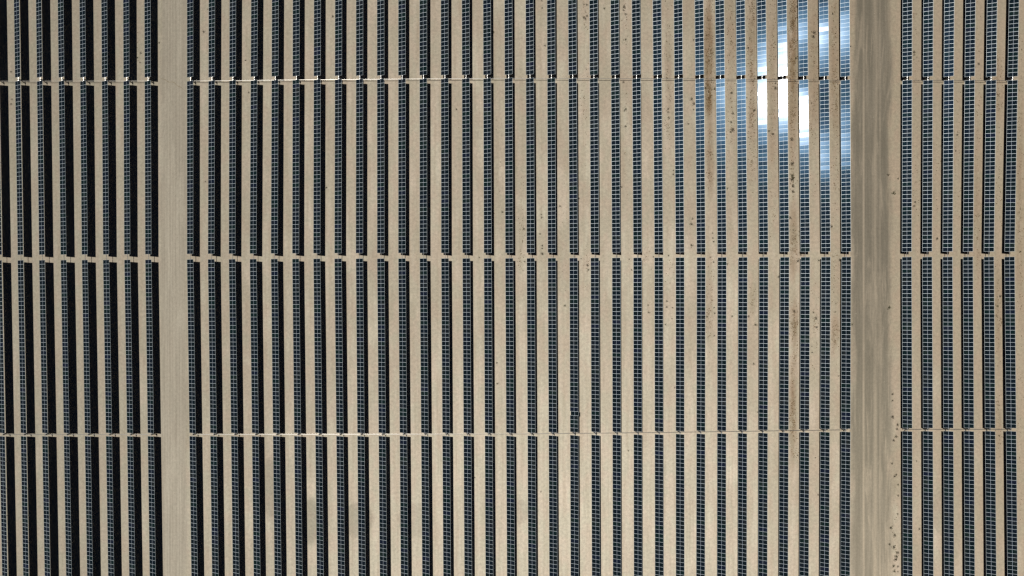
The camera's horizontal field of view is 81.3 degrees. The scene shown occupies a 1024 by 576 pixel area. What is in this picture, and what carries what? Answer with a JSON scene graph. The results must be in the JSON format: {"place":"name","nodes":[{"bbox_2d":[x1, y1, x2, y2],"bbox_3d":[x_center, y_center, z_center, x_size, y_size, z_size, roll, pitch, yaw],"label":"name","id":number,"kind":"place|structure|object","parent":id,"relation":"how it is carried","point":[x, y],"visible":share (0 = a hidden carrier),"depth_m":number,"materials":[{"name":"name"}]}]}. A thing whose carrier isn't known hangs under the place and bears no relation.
{"place":"outdoors","nodes":[
{"label":"outdoors","id":0,"kind":"place"},
{"bbox_2d":[156,0,188,575],"bbox_3d":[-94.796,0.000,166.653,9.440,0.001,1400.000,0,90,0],"label":"dirt track","id":1,"kind":"structure","parent":0,"point":[172,502],"depth_m":166.65,"materials":[{"name":"beige soil"}]},
{"bbox_2d":[0,0,1023,575],"bbox_3d":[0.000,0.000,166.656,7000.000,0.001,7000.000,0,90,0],"label":"ground","id":2,"kind":"structure","parent":0,"point":[326,256],"depth_m":166.66,"materials":[{"name":"soil"}]},
{"bbox_2d":[0,26,4,254],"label":"solar tracker","id":3,"kind":"object","parent":2,"relation":"on","point":[1,243],"visible":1,"depth_m":164.42,"materials":[{"name":"black glass"}]},
{"bbox_2d":[0,260,10,575],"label":"solar tracker","id":4,"kind":"object","parent":2,"relation":"on","point":[3,497],"visible":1,"depth_m":164.64,"materials":[{"name":"glass"}]},
{"bbox_2d":[14,0,25,254],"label":"solar tracker","id":5,"kind":"object","parent":2,"relation":"on","point":[19,162],"visible":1,"depth_m":164.73,"materials":[{"name":"glass"}]},
{"bbox_2d":[18,260,31,575],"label":"solar tracker","id":6,"kind":"object","parent":2,"relation":"on","point":[24,461],"visible":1,"depth_m":164.73,"materials":[{"name":"glass"}]},
{"bbox_2d":[36,0,47,256],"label":"solar tracker","id":7,"kind":"object","parent":2,"relation":"on","point":[41,162],"visible":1,"depth_m":164.73,"materials":[{"name":"glass"}]},
{"bbox_2d":[39,258,51,575],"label":"solar tracker","id":8,"kind":"object","parent":2,"relation":"on","point":[43,298],"visible":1,"depth_m":164.73,"materials":[{"name":"black glass"}]},
{"bbox_2d":[58,0,68,254],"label":"solar tracker","id":9,"kind":"object","parent":2,"relation":"on","point":[62,135],"visible":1,"depth_m":164.74,"materials":[{"name":"glass"}]},
{"bbox_2d":[61,260,73,575],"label":"solar tracker","id":10,"kind":"object","parent":2,"relation":"on","point":[66,405],"visible":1,"depth_m":164.73,"materials":[{"name":"glass"}]},
{"bbox_2d":[6,434,154,434],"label":"drive shaft","id":11,"kind":"object","parent":2,"relation":"on","point":[79,434],"visible":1,"depth_m":165.86,"materials":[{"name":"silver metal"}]},
{"bbox_2d":[79,0,89,256],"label":"solar tracker","id":12,"kind":"object","parent":2,"relation":"on","point":[84,162],"visible":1,"depth_m":164.73,"materials":[{"name":"black glass"}]},
{"bbox_2d":[82,257,94,575],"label":"solar tracker","id":13,"kind":"object","parent":2,"relation":"on","point":[87,405],"visible":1,"depth_m":164.73,"materials":[{"name":"black glass"}]},
{"bbox_2d":[101,0,110,256],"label":"solar tracker","id":14,"kind":"object","parent":2,"relation":"on","point":[105,135],"visible":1,"depth_m":164.73,"materials":[{"name":"black glass"}]},
{"bbox_2d":[103,257,115,575],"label":"solar tracker","id":15,"kind":"object","parent":2,"relation":"on","point":[108,378],"visible":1,"depth_m":164.73,"materials":[{"name":"black glass"}]},
{"bbox_2d":[123,0,131,256],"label":"solar tracker","id":16,"kind":"object","parent":2,"relation":"on","point":[127,162],"visible":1,"depth_m":164.73,"materials":[{"name":"glass"}]},
{"bbox_2d":[124,257,136,575],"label":"solar tracker","id":17,"kind":"object","parent":2,"relation":"on","point":[130,466],"visible":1,"depth_m":164.73,"materials":[{"name":"black glass"}]},
{"bbox_2d":[144,0,152,256],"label":"solar tracker","id":18,"kind":"object","parent":2,"relation":"on","point":[147,35],"visible":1,"depth_m":164.73,"materials":[{"name":"black glass"}]},
{"bbox_2d":[145,257,156,575],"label":"solar tracker","id":19,"kind":"object","parent":2,"relation":"on","point":[150,413],"visible":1,"depth_m":164.73,"materials":[{"name":"black glass"}]},
{"bbox_2d":[187,0,194,256],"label":"solar tracker","id":20,"kind":"object","parent":2,"relation":"on","point":[190,135],"visible":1,"depth_m":164.80,"materials":[{"name":"black glass"}]},
{"bbox_2d":[187,257,197,575],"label":"solar tracker","id":21,"kind":"object","parent":2,"relation":"on","point":[192,405],"visible":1,"depth_m":164.73,"materials":[{"name":"black glass"}]},
{"bbox_2d":[208,0,216,255],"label":"solar tracker","id":22,"kind":"object","parent":2,"relation":"on","point":[211,127],"visible":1,"depth_m":164.73,"materials":[{"name":"glass"}]},
{"bbox_2d":[208,257,218,575],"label":"solar tracker","id":23,"kind":"object","parent":2,"relation":"on","point":[213,421],"visible":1,"depth_m":164.73,"materials":[{"name":"glass"}]},
{"bbox_2d":[229,0,235,255],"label":"solar tracker","id":24,"kind":"object","parent":2,"relation":"on","point":[232,98],"visible":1,"depth_m":164.73,"materials":[{"name":"glass"}]},
{"bbox_2d":[229,257,239,575],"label":"solar tracker","id":25,"kind":"object","parent":2,"relation":"on","point":[233,395],"visible":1,"depth_m":164.73,"materials":[{"name":"glass"}]},
{"bbox_2d":[250,0,257,255],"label":"solar tracker","id":26,"kind":"object","parent":2,"relation":"on","point":[253,145],"visible":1,"depth_m":164.72,"materials":[{"name":"glass"}]},
{"bbox_2d":[250,257,259,575],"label":"solar tracker","id":27,"kind":"object","parent":2,"relation":"on","point":[254,399],"visible":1,"depth_m":164.73,"materials":[{"name":"black glass"}]},
{"bbox_2d":[271,0,279,255],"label":"solar tracker","id":28,"kind":"object","parent":2,"relation":"on","point":[274,144],"visible":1,"depth_m":164.73,"materials":[{"name":"black glass"}]},
{"bbox_2d":[271,256,280,575],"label":"solar tracker","id":29,"kind":"object","parent":2,"relation":"on","point":[276,422],"visible":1,"depth_m":164.74,"materials":[{"name":"black glass"}]},
{"bbox_2d":[292,0,299,252],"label":"solar tracker","id":30,"kind":"object","parent":2,"relation":"on","point":[295,147],"visible":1,"depth_m":164.76,"materials":[{"name":"blue glass"}]},
{"bbox_2d":[292,259,301,575],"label":"solar tracker","id":31,"kind":"object","parent":2,"relation":"on","point":[297,412],"visible":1,"depth_m":164.74,"materials":[{"name":"glass"}]},
{"bbox_2d":[313,0,320,252],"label":"solar tracker","id":32,"kind":"object","parent":2,"relation":"on","point":[317,123],"visible":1,"depth_m":164.71,"materials":[{"name":"blue glass"}]},
{"bbox_2d":[313,259,323,575],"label":"solar tracker","id":33,"kind":"object","parent":2,"relation":"on","point":[318,420],"visible":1,"depth_m":164.73,"materials":[{"name":"glass"}]},
{"bbox_2d":[334,0,341,255],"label":"solar tracker","id":34,"kind":"object","parent":2,"relation":"on","point":[338,135],"visible":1,"depth_m":164.71,"materials":[{"name":"black glass"}]},
{"bbox_2d":[334,256,344,575],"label":"solar tracker","id":35,"kind":"object","parent":2,"relation":"on","point":[339,419],"visible":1,"depth_m":164.73,"materials":[{"name":"glass"}]},
{"bbox_2d":[356,0,362,255],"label":"solar tracker","id":36,"kind":"object","parent":2,"relation":"on","point":[359,128],"visible":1,"depth_m":164.73,"materials":[{"name":"black glass"}]},
{"bbox_2d":[356,256,365,575],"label":"solar tracker","id":37,"kind":"object","parent":2,"relation":"on","point":[360,418],"visible":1,"depth_m":164.74,"materials":[{"name":"black glass"}]},
{"bbox_2d":[377,0,383,252],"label":"solar tracker","id":38,"kind":"object","parent":2,"relation":"on","point":[380,128],"visible":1,"depth_m":164.75,"materials":[{"name":"blue glass"}]},
{"bbox_2d":[377,258,386,575],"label":"solar tracker","id":39,"kind":"object","parent":2,"relation":"on","point":[382,413],"visible":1,"depth_m":164.73,"materials":[{"name":"black glass"}]},
{"bbox_2d":[398,0,405,252],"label":"solar tracker","id":40,"kind":"object","parent":2,"relation":"on","point":[401,128],"visible":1,"depth_m":164.77,"materials":[{"name":"glass"}]},
{"bbox_2d":[398,258,407,575],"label":"solar tracker","id":41,"kind":"object","parent":2,"relation":"on","point":[403,415],"visible":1,"depth_m":164.73,"materials":[{"name":"black glass"}]},
{"bbox_2d":[420,0,426,255],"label":"solar tracker","id":42,"kind":"object","parent":2,"relation":"on","point":[423,128],"visible":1,"depth_m":164.71,"materials":[{"name":"black glass"}]},
{"bbox_2d":[420,256,429,575],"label":"solar tracker","id":43,"kind":"object","parent":2,"relation":"on","point":[424,414],"visible":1,"depth_m":164.74,"materials":[{"name":"black glass"}]},
{"bbox_2d":[441,0,448,252],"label":"solar tracker","id":44,"kind":"object","parent":2,"relation":"on","point":[444,148],"visible":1,"depth_m":164.75,"materials":[{"name":"glass"}]},
{"bbox_2d":[441,258,450,575],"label":"solar tracker","id":45,"kind":"object","parent":2,"relation":"on","point":[446,417],"visible":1,"depth_m":164.73,"materials":[{"name":"black glass"}]},
{"bbox_2d":[462,0,469,254],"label":"solar tracker","id":46,"kind":"object","parent":2,"relation":"on","point":[465,138],"visible":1,"depth_m":164.75,"materials":[{"name":"glass"}]},
{"bbox_2d":[462,256,471,575],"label":"solar tracker","id":47,"kind":"object","parent":2,"relation":"on","point":[467,428],"visible":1,"depth_m":164.74,"materials":[{"name":"black glass"}]},
{"bbox_2d":[483,0,491,252],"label":"solar tracker","id":48,"kind":"object","parent":2,"relation":"on","point":[487,117],"visible":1,"depth_m":164.73,"materials":[{"name":"black glass"}]},
{"bbox_2d":[484,258,492,575],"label":"solar tracker","id":49,"kind":"object","parent":2,"relation":"on","point":[488,419],"visible":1,"depth_m":164.73,"materials":[{"name":"blue glass"}]},
{"bbox_2d":[195,430,806,434],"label":"drive shaft","id":50,"kind":"object","parent":2,"relation":"on","point":[627,432],"visible":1,"depth_m":165.85,"materials":[{"name":"silver metal"}]},
{"bbox_2d":[220,78,787,80],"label":"drive shaft","id":51,"kind":"object","parent":2,"relation":"on","point":[504,78],"visible":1,"depth_m":165.84,"materials":[{"name":"silver metal"}]},
{"bbox_2d":[504,0,512,254],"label":"solar tracker","id":52,"kind":"object","parent":2,"relation":"on","point":[508,139],"visible":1,"depth_m":164.74,"materials":[{"name":"blue glass"}]},
{"bbox_2d":[505,256,514,575],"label":"solar tracker","id":53,"kind":"object","parent":2,"relation":"on","point":[510,415],"visible":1,"depth_m":164.74,"materials":[{"name":"black glass"}]},
{"bbox_2d":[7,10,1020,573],"bbox_3d":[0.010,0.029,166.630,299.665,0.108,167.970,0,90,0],"label":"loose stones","id":54,"kind":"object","parent":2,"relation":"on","point":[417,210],"visible":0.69,"depth_m":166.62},
{"bbox_2d":[526,0,534,252],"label":"solar tracker","id":55,"kind":"object","parent":2,"relation":"on","point":[530,124],"visible":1,"depth_m":164.74,"materials":[{"name":"glass"}]},
{"bbox_2d":[527,258,535,575],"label":"solar tracker","id":56,"kind":"object","parent":2,"relation":"on","point":[531,415],"visible":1,"depth_m":164.74,"materials":[{"name":"glass"}]},
{"bbox_2d":[547,0,555,252],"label":"solar tracker","id":57,"kind":"object","parent":2,"relation":"on","point":[551,127],"visible":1,"depth_m":164.74,"materials":[{"name":"black glass"}]},
{"bbox_2d":[548,258,556,575],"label":"solar tracker","id":58,"kind":"object","parent":2,"relation":"on","point":[552,398],"visible":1,"depth_m":164.74,"materials":[{"name":"blue glass"}]},
{"bbox_2d":[568,0,577,254],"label":"solar tracker","id":59,"kind":"object","parent":2,"relation":"on","point":[572,70],"visible":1,"depth_m":164.74,"materials":[{"name":"glass"}]},
{"bbox_2d":[570,255,578,575],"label":"solar tracker","id":60,"kind":"object","parent":2,"relation":"on","point":[574,528],"visible":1,"depth_m":164.74,"materials":[{"name":"black glass"}]},
{"bbox_2d":[137,0,1022,547],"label":"dry weeds","id":61,"kind":"object","parent":2,"relation":"on","point":[793,162],"visible":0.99,"depth_m":166.59,"materials":[{"name":"brown plant"}]},
{"bbox_2d":[589,0,598,252],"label":"solar tracker","id":62,"kind":"object","parent":2,"relation":"on","point":[594,191],"visible":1,"depth_m":164.74,"materials":[{"name":"black glass"}]},
{"bbox_2d":[591,258,599,575],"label":"solar tracker","id":63,"kind":"object","parent":2,"relation":"on","point":[595,458],"visible":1,"depth_m":164.74,"materials":[{"name":"blue glass"}]},
{"bbox_2d":[610,0,619,254],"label":"solar tracker","id":64,"kind":"object","parent":2,"relation":"on","point":[615,144],"visible":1,"depth_m":164.74,"materials":[{"name":"blue glass"}]},
{"bbox_2d":[612,255,620,575],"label":"solar tracker","id":65,"kind":"object","parent":2,"relation":"on","point":[616,375],"visible":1,"depth_m":164.74,"materials":[{"name":"black glass"}]},
{"bbox_2d":[632,0,641,254],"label":"solar tracker","id":66,"kind":"object","parent":2,"relation":"on","point":[636,122],"visible":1,"depth_m":164.73,"materials":[{"name":"glass"}]},
{"bbox_2d":[633,255,641,575],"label":"solar tracker","id":67,"kind":"object","parent":2,"relation":"on","point":[637,317],"visible":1,"depth_m":164.75,"materials":[{"name":"black glass"}]},
{"bbox_2d":[653,0,662,254],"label":"solar tracker","id":68,"kind":"object","parent":2,"relation":"on","point":[657,124],"visible":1,"depth_m":164.74,"materials":[{"name":"glass"}]},
{"bbox_2d":[654,255,662,575],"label":"solar tracker","id":69,"kind":"object","parent":2,"relation":"on","point":[658,277],"visible":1,"depth_m":164.76,"materials":[{"name":"glass"}]},
{"bbox_2d":[674,0,683,251],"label":"solar tracker","id":70,"kind":"object","parent":2,"relation":"on","point":[679,152],"visible":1,"depth_m":164.74,"materials":[{"name":"blue glass"}]},
{"bbox_2d":[676,257,683,575],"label":"solar tracker","id":71,"kind":"object","parent":2,"relation":"on","point":[679,416],"visible":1,"depth_m":164.78,"materials":[{"name":"glass"}]},
{"bbox_2d":[695,0,704,251],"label":"solar tracker","id":72,"kind":"object","parent":2,"relation":"on","point":[700,132],"visible":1,"depth_m":164.74,"materials":[{"name":"glass"}]},
{"bbox_2d":[696,257,705,575],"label":"solar tracker","id":73,"kind":"object","parent":2,"relation":"on","point":[700,499],"visible":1,"depth_m":164.76,"materials":[{"name":"black glass"}]},
{"bbox_2d":[715,0,725,251],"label":"solar tracker","id":74,"kind":"object","parent":2,"relation":"on","point":[720,126],"visible":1,"depth_m":164.74,"materials":[{"name":"blue glass"}]},
{"bbox_2d":[717,257,725,575],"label":"solar tracker","id":75,"kind":"object","parent":2,"relation":"on","point":[721,474],"visible":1,"depth_m":164.76,"materials":[{"name":"black glass"}]},
{"bbox_2d":[736,0,746,251],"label":"solar tracker","id":76,"kind":"object","parent":2,"relation":"on","point":[741,130],"visible":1,"depth_m":164.75,"materials":[{"name":"blue glass"}]},
{"bbox_2d":[738,257,746,575],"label":"solar tracker","id":77,"kind":"object","parent":2,"relation":"on","point":[742,436],"visible":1,"depth_m":164.75,"materials":[{"name":"black glass"}]},
{"bbox_2d":[757,0,767,253],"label":"solar tracker","id":78,"kind":"object","parent":2,"relation":"on","point":[762,128],"visible":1,"depth_m":164.74,"materials":[{"name":"glass"}]},
{"bbox_2d":[758,255,767,575],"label":"solar tracker","id":79,"kind":"object","parent":2,"relation":"on","point":[763,414],"visible":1,"depth_m":164.74,"materials":[{"name":"black glass"}]},
{"bbox_2d":[777,0,788,253],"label":"solar tracker","id":80,"kind":"object","parent":2,"relation":"on","point":[783,129],"visible":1,"depth_m":164.73,"materials":[{"name":"glass"}]},
{"bbox_2d":[779,255,788,575],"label":"solar tracker","id":81,"kind":"object","parent":2,"relation":"on","point":[784,417],"visible":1,"depth_m":164.74,"materials":[{"name":"black glass"}]},
{"bbox_2d":[798,0,809,253],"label":"solar tracker","id":82,"kind":"object","parent":2,"relation":"on","point":[804,125],"visible":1,"depth_m":164.74,"materials":[{"name":"glass"}]},
{"bbox_2d":[800,255,809,575],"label":"solar tracker","id":83,"kind":"object","parent":2,"relation":"on","point":[804,406],"visible":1,"depth_m":164.73,"materials":[{"name":"black glass"}]},
{"bbox_2d":[819,0,829,253],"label":"solar tracker","id":84,"kind":"object","parent":2,"relation":"on","point":[824,120],"visible":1,"depth_m":164.75,"materials":[{"name":"glass"}]},
{"bbox_2d":[820,257,830,575],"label":"solar tracker","id":85,"kind":"object","parent":2,"relation":"on","point":[825,422],"visible":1,"depth_m":164.75,"materials":[{"name":"black glass"}]},
{"bbox_2d":[840,254,850,575],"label":"solar tracker","id":86,"kind":"object","parent":2,"relation":"on","point":[845,403],"visible":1,"depth_m":164.73,"materials":[{"name":"black glass"}]},
{"bbox_2d":[840,0,850,253],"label":"solar tracker","id":87,"kind":"object","parent":2,"relation":"on","point":[845,122],"visible":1,"depth_m":164.74,"materials":[{"name":"black glass"}]},
{"bbox_2d":[901,0,911,253],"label":"solar tracker","id":88,"kind":"object","parent":2,"relation":"on","point":[907,137],"visible":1,"depth_m":164.73,"materials":[{"name":"glass"}]},
{"bbox_2d":[902,254,912,575],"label":"solar tracker","id":89,"kind":"object","parent":2,"relation":"on","point":[907,410],"visible":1,"depth_m":164.74,"materials":[{"name":"glass"}]},
{"bbox_2d":[922,0,932,251],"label":"solar tracker","id":90,"kind":"object","parent":2,"relation":"on","point":[927,119],"visible":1,"depth_m":164.74,"materials":[{"name":"blue glass"}]},
{"bbox_2d":[922,257,933,575],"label":"solar tracker","id":91,"kind":"object","parent":2,"relation":"on","point":[927,413],"visible":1,"depth_m":164.74,"materials":[{"name":"black glass"}]},
{"bbox_2d":[943,254,953,575],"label":"solar tracker","id":92,"kind":"object","parent":2,"relation":"on","point":[948,415],"visible":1,"depth_m":164.74,"materials":[{"name":"glass"}]},
{"bbox_2d":[943,0,953,253],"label":"solar tracker","id":93,"kind":"object","parent":2,"relation":"on","point":[948,128],"visible":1,"depth_m":164.74,"materials":[{"name":"glass"}]},
{"bbox_2d":[963,254,974,575],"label":"solar tracker","id":94,"kind":"object","parent":2,"relation":"on","point":[968,347],"visible":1,"depth_m":164.74,"materials":[{"name":"glass"}]},
{"bbox_2d":[963,0,975,251],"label":"solar tracker","id":95,"kind":"object","parent":2,"relation":"on","point":[969,105],"visible":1,"depth_m":164.74,"materials":[{"name":"glass"}]},
{"bbox_2d":[984,254,995,575],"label":"solar tracker","id":96,"kind":"object","parent":2,"relation":"on","point":[990,458],"visible":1,"depth_m":164.74,"materials":[{"name":"black glass"}]},
{"bbox_2d":[984,0,996,253],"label":"solar tracker","id":97,"kind":"object","parent":2,"relation":"on","point":[990,127],"visible":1,"depth_m":164.74,"materials":[{"name":"black glass"}]},
{"bbox_2d":[1004,254,1017,575],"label":"solar tracker","id":98,"kind":"object","parent":2,"relation":"on","point":[1010,400],"visible":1,"depth_m":164.74,"materials":[{"name":"glass"}]},
{"bbox_2d":[1004,0,1018,253],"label":"solar tracker","id":99,"kind":"object","parent":2,"relation":"on","point":[1011,108],"visible":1,"depth_m":164.74,"materials":[{"name":"glass"}]},
{"bbox_2d":[903,80,1010,80],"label":"drive shaft","id":100,"kind":"object","parent":99,"relation":"attached to","point":[960,80],"visible":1,"depth_m":165.85,"materials":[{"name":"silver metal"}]},
{"bbox_2d":[847,0,900,575],"bbox_3d":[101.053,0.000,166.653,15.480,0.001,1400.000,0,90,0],"label":"gravel road","id":101,"kind":"structure","parent":0,"point":[874,79],"depth_m":166.65,"materials":[{"name":"beige gravel"}]}
]}

